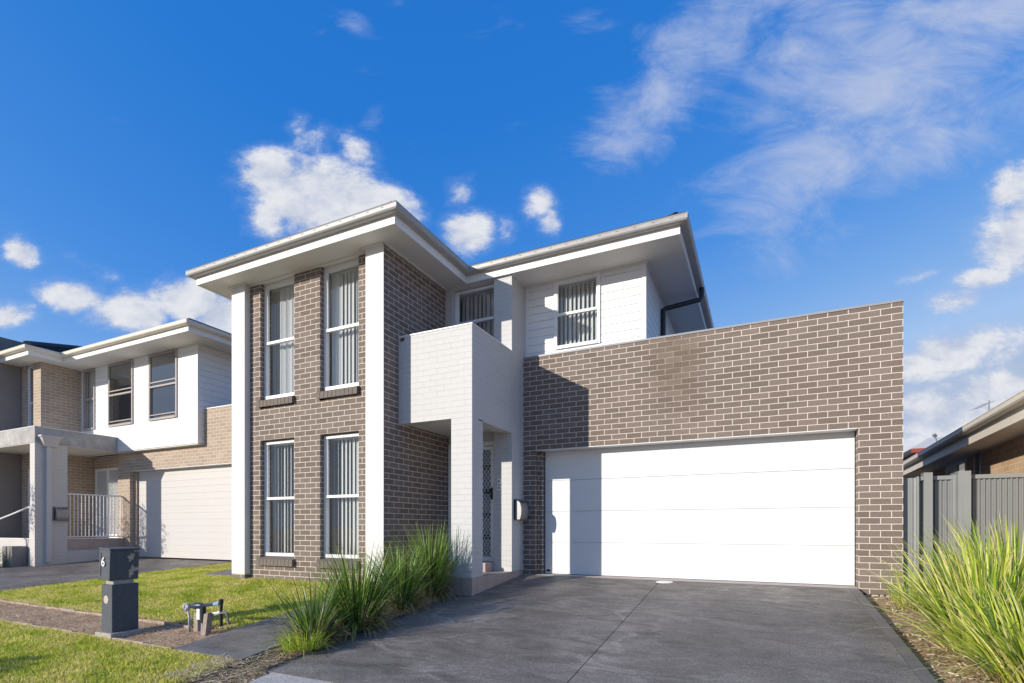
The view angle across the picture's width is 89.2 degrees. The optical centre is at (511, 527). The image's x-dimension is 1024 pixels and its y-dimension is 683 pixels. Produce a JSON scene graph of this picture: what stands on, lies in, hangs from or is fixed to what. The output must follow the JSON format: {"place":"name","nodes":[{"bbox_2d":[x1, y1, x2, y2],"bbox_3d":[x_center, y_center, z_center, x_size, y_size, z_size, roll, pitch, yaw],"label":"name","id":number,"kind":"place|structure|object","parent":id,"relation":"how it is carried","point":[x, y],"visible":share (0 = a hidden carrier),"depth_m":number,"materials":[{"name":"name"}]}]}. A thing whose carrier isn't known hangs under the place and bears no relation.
{"place":"outdoors","nodes":[
{"label":"outdoors","id":0,"kind":"place"},
{"bbox_2d":[0,558,227,591],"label":"neighbour driveway","id":1,"kind":"structure","parent":0,"point":[18,577],"depth_m":11.81,"materials":[{"name":"grey concrete"}]},
{"bbox_2d":[0,562,420,682],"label":"lawn","id":2,"kind":"structure","parent":0,"point":[195,658],"depth_m":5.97,"materials":[{"name":"green plant"}]},
{"bbox_2d":[205,569,231,575],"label":"side path","id":3,"kind":"structure","parent":0,"point":[227,572],"depth_m":9.81,"materials":[{"name":"grey concrete"}]},
{"bbox_2d":[173,602,387,663],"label":"garden path","id":4,"kind":"structure","parent":0,"point":[230,644],"depth_m":5.35,"materials":[{"name":"grey concrete"}]},
{"bbox_2d":[0,557,996,682],"bbox_3d":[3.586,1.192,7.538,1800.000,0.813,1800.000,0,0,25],"label":"ground","id":5,"kind":"structure","parent":0,"point":[92,628],"depth_m":5.79,"materials":[{"name":"soil"}]},
{"bbox_2d":[0,619,171,647],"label":"timber edging","id":6,"kind":"object","parent":5,"relation":"on","point":[124,640],"visible":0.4,"depth_m":6.02,"materials":[{"name":"brown wood"}]},
{"bbox_2d":[0,599,192,627],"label":"timber edging","id":7,"kind":"object","parent":5,"relation":"on","point":[100,614],"visible":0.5,"depth_m":7.05,"materials":[{"name":"brown wood"}]},
{"bbox_2d":[0,601,228,647],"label":"bark mulch","id":8,"kind":"object","parent":5,"relation":"on","point":[46,622],"visible":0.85,"depth_m":6.43,"materials":[{"name":"brown wood"}]},
{"bbox_2d":[0,318,231,566],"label":"neighbour house","id":9,"kind":"structure","parent":5,"relation":"on","point":[123,441],"depth_m":14.21,"materials":[{"name":"white paint"}]},
{"bbox_2d":[28,469,29,528],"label":"window","id":10,"kind":"structure","parent":9,"relation":"in","point":[28,469],"depth_m":15.06,"materials":[{"name":"white metal"}]},
{"bbox_2d":[28,366,32,425],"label":"window","id":11,"kind":"structure","parent":9,"relation":"in","point":[30,368],"depth_m":15.07,"materials":[{"name":"white metal"}]},
{"bbox_2d":[54,507,69,520],"bbox_3d":[-11.713,-0.363,13.527,0.133,0.350,0.302,0,0,25],"label":"wall letterbox","id":12,"kind":"object","parent":9,"relation":"attached to","point":[61,513],"depth_m":13.49,"materials":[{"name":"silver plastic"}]},
{"bbox_2d":[83,368,95,430],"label":"window","id":13,"kind":"structure","parent":9,"relation":"in","point":[91,372],"depth_m":15.46,"materials":[{"name":"beige metal"}]},
{"bbox_2d":[95,468,117,537],"bbox_3d":[-11.997,-0.738,15.517,1.400,2.070,0.100,0,0,25],"label":"front door","id":14,"kind":"structure","parent":9,"relation":"in","point":[106,480],"depth_m":15.57,"materials":[{"name":"white metal"}]},
{"bbox_2d":[108,359,133,426],"bbox_3d":[-11.048,-3.780,14.677,1.200,1.786,0.082,0,0,25],"label":"window","id":15,"kind":"structure","parent":9,"relation":"in","point":[128,361],"depth_m":14.69,"materials":[{"name":"beige metal"}]},
{"bbox_2d":[148,349,177,420],"bbox_3d":[-9.290,-3.783,13.840,1.216,1.780,0.082,0,0,25],"label":"window","id":16,"kind":"structure","parent":9,"relation":"in","point":[150,387],"depth_m":13.85,"materials":[{"name":"beige metal"}]},
{"bbox_2d":[139,465,231,559],"bbox_3d":[-8.496,-0.494,13.857,4.850,2.622,0.030,0,0,25],"label":"garage door","id":17,"kind":"structure","parent":9,"relation":"in","point":[184,512],"depth_m":13.96,"materials":[{"name":"white metal"}]},
{"bbox_2d":[95,547,143,638],"bbox_3d":[-4.457,0.763,5.907,0.315,1.088,0.343,0,0,25],"label":"pillar letterbox","id":18,"kind":"object","parent":5,"relation":"on","point":[118,569],"visible":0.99,"depth_m":5.82,"materials":[{"name":"grey concrete"}]},
{"bbox_2d":[194,613,200,631],"bbox_3d":[-3.575,1.102,5.928,0.075,0.277,0.075,0,0,25],"label":"timber stake","id":19,"kind":"object","parent":5,"relation":"on","point":[197,625],"visible":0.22,"depth_m":5.89,"materials":[{"name":"brown wood"}]},
{"bbox_2d":[182,599,228,633],"bbox_3d":[-3.414,1.008,5.840,0.807,0.442,0.179,0,0,25],"label":"water meter","id":20,"kind":"object","parent":5,"relation":"on","point":[200,607],"visible":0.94,"depth_m":5.77,"materials":[{"name":"grey metal"}]},
{"bbox_2d":[202,613,212,635],"bbox_3d":[-3.371,1.093,5.743,0.121,0.312,0.066,0,0,25],"label":"timber stake","id":21,"kind":"object","parent":5,"relation":"on","point":[207,623],"visible":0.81,"depth_m":5.72,"materials":[{"name":"brown wood"}]},
{"bbox_2d":[248,673,330,682],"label":"footpath","id":22,"kind":"structure","parent":5,"relation":"on","point":[274,678],"depth_m":4.48,"materials":[{"name":"concrete"}]},
{"bbox_2d":[215,566,381,660],"bbox_3d":[-2.143,0.934,5.417,1.700,1.106,1.458,0,0,-34],"label":"grass clump","id":23,"kind":"object","parent":5,"relation":"on","point":[312,629],"visible":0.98,"depth_m":5.31,"materials":[{"name":"green plant"}]},
{"bbox_2d":[165,592,450,682],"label":"dry straw","id":24,"kind":"object","parent":5,"relation":"on","point":[239,666],"visible":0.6,"depth_m":4.69,"materials":[{"name":"brown plant"}]},
{"bbox_2d":[295,539,437,641],"bbox_3d":[-1.736,0.822,6.029,1.809,1.449,1.992,0,0,25],"label":"grass clump","id":25,"kind":"object","parent":5,"relation":"on","point":[371,598],"visible":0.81,"depth_m":5.80,"materials":[{"name":"green plant"}]},
{"bbox_2d":[346,537,451,620],"bbox_3d":[-1.381,0.720,6.792,1.732,1.233,1.293,0,0,25],"label":"grass clump","id":26,"kind":"object","parent":5,"relation":"on","point":[408,598],"visible":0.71,"depth_m":6.64,"materials":[{"name":"green plant"}]},
{"bbox_2d":[367,516,485,603],"bbox_3d":[-1.186,0.588,7.426,1.984,1.496,1.710,0,0,-6],"label":"grass clump","id":27,"kind":"object","parent":5,"relation":"on","point":[437,574],"visible":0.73,"depth_m":7.28,"materials":[{"name":"green plant"}]},
{"bbox_2d":[185,200,903,597],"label":"brick house","id":28,"kind":"structure","parent":5,"relation":"on","point":[613,402],"depth_m":8.30,"materials":[{"name":"brown brick"}]},
{"bbox_2d":[264,439,293,556],"bbox_3d":[-3.948,-0.510,9.051,0.817,1.995,0.212,0,0,25],"label":"window","id":29,"kind":"structure","parent":28,"relation":"in","point":[267,498],"depth_m":9.14,"materials":[{"name":"white metal"}]},
{"bbox_2d":[264,278,293,399],"bbox_3d":[-3.948,-3.245,9.051,0.817,1.995,0.212,0,0,25],"label":"window","id":30,"kind":"structure","parent":28,"relation":"in","point":[288,285],"depth_m":9.12,"materials":[{"name":"white metal"}]},
{"bbox_2d":[324,433,358,558],"bbox_3d":[-2.686,-0.510,8.450,0.812,1.995,0.212,0,0,25],"label":"window","id":31,"kind":"structure","parent":28,"relation":"in","point":[353,436],"depth_m":8.52,"materials":[{"name":"white metal"}]},
{"bbox_2d":[324,260,358,390],"bbox_3d":[-2.686,-3.245,8.450,0.812,1.995,0.212,0,0,25],"label":"window","id":32,"kind":"structure","parent":28,"relation":"in","point":[337,272],"depth_m":8.53,"materials":[{"name":"white metal"}]},
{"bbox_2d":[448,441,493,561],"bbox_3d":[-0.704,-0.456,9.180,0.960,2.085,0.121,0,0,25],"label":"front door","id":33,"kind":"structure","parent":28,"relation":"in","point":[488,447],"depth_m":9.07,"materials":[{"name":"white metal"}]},
{"bbox_2d":[455,284,493,336],"bbox_3d":[-0.598,-3.198,9.243,0.837,2.050,0.212,0,0,25],"label":"window","id":34,"kind":"structure","parent":28,"relation":"in","point":[486,290],"depth_m":9.29,"materials":[{"name":"white metal"}]},
{"bbox_2d":[514,499,527,519],"bbox_3d":[0.161,-0.313,8.921,0.133,0.350,0.317,0,0,25],"label":"wall letterbox","id":35,"kind":"object","parent":28,"relation":"attached to","point":[520,509],"depth_m":8.80,"materials":[{"name":"plastic"}]},
{"bbox_2d":[554,273,600,349],"bbox_3d":[1.134,-3.661,8.892,0.816,1.164,0.212,0,0,25],"label":"window","id":36,"kind":"structure","parent":28,"relation":"in","point":[593,278],"depth_m":8.92,"materials":[{"name":"white metal"}]},
{"bbox_2d":[545,431,855,585],"bbox_3d":[2.684,-0.302,8.237,4.648,2.222,0.043,0,0,25],"label":"garage door","id":37,"kind":"structure","parent":28,"relation":"in","point":[779,509],"depth_m":8.05,"materials":[{"name":"white metal"}]},
{"bbox_2d":[536,573,856,587],"bbox_3d":[2.584,0.858,8.107,4.700,0.099,0.283,0,0,25],"label":"threshold strip","id":38,"kind":"object","parent":5,"relation":"on","point":[767,583],"visible":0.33,"depth_m":7.85,"materials":[{"name":"concrete"}]},
{"bbox_2d":[862,564,937,611],"bbox_3d":[4.828,0.811,6.233,1.161,0.800,1.020,0,0,-23],"label":"grass clump","id":39,"kind":"object","parent":5,"relation":"on","point":[895,598],"visible":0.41,"depth_m":6.27,"materials":[{"name":"green plant"}]},
{"bbox_2d":[837,530,1023,658],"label":"grass clump","id":40,"kind":"object","parent":5,"relation":"on","point":[949,578],"visible":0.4,"depth_m":4.62,"materials":[{"name":"green plant"}]},
{"bbox_2d":[867,596,993,682],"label":"dry litter","id":41,"kind":"object","parent":5,"relation":"on","point":[928,655],"visible":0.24,"depth_m":4.75,"materials":[{"name":"brown plant"}]},
{"bbox_2d":[903,437,964,470],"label":"distant house","id":42,"kind":"structure","parent":5,"relation":"on","point":[915,449],"depth_m":24.05,"materials":[{"name":"beige tile"}]},
{"bbox_2d":[869,511,1023,611],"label":"grass clump","id":43,"kind":"object","parent":5,"relation":"on","point":[999,543],"visible":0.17,"depth_m":5.11,"materials":[{"name":"green plant"}]},
{"bbox_2d":[885,575,1023,682],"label":"grass clump","id":44,"kind":"object","parent":5,"relation":"on","point":[1001,656],"visible":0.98,"depth_m":3.94,"materials":[{"name":"green plant"}]},
{"bbox_2d":[903,390,1023,563],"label":"single storey house","id":45,"kind":"structure","parent":5,"relation":"on","point":[990,441],"depth_m":7.99,"materials":[{"name":"beige brick"}]},
{"bbox_2d":[946,458,966,475],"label":"window","id":46,"kind":"structure","parent":45,"relation":"in","point":[956,464],"depth_m":10.06,"materials":[{"name":"white glass"}]},
{"bbox_2d":[974,452,981,474],"bbox_3d":[8.003,-0.403,8.870,0.100,1.780,0.350,0,0,28],"label":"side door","id":47,"kind":"structure","parent":45,"relation":"in","point":[976,456],"depth_m":8.99,"materials":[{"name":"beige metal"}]},
{"bbox_2d":[969,400,994,410],"bbox_3d":[11.788,-2.659,13.017,0.406,1.091,0.322,0,0,-2],"label":"tv antenna","id":48,"kind":"object","parent":45,"relation":"on","point":[988,403],"visible":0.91,"depth_m":13.01,"materials":[{"name":"metal"}]},
{"bbox_2d":[921,471,1023,589],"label":"metal fence","id":49,"kind":"object","parent":5,"relation":"on","point":[980,498],"visible":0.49,"depth_m":6.66,"materials":[{"name":"grey metal"}]},
{"bbox_2d":[904,476,923,595],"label":"metal gate","id":50,"kind":"structure","parent":49,"relation":"attached to","point":[912,505],"depth_m":6.85,"materials":[{"name":"grey metal"}]},
{"bbox_2d":[0,0,1023,451],"label":"sky","id":51,"kind":"structure","parent":0,"point":[819,155],"materials":[{"name":"blue"}]},
{"bbox_2d":[262,574,937,682],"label":"driveway","id":52,"kind":"structure","parent":0,"point":[523,628],"depth_m":5.20,"materials":[{"name":"grey concrete"}]},
{"bbox_2d":[656,581,672,582],"bbox_3d":[2.322,0.833,7.907,0.250,0.042,0.150,0,0,25],"label":"drain cover","id":53,"kind":"object","parent":52,"relation":"on","point":[664,581],"visible":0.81,"depth_m":7.91,"materials":[{"name":"white plastic"}]}
]}

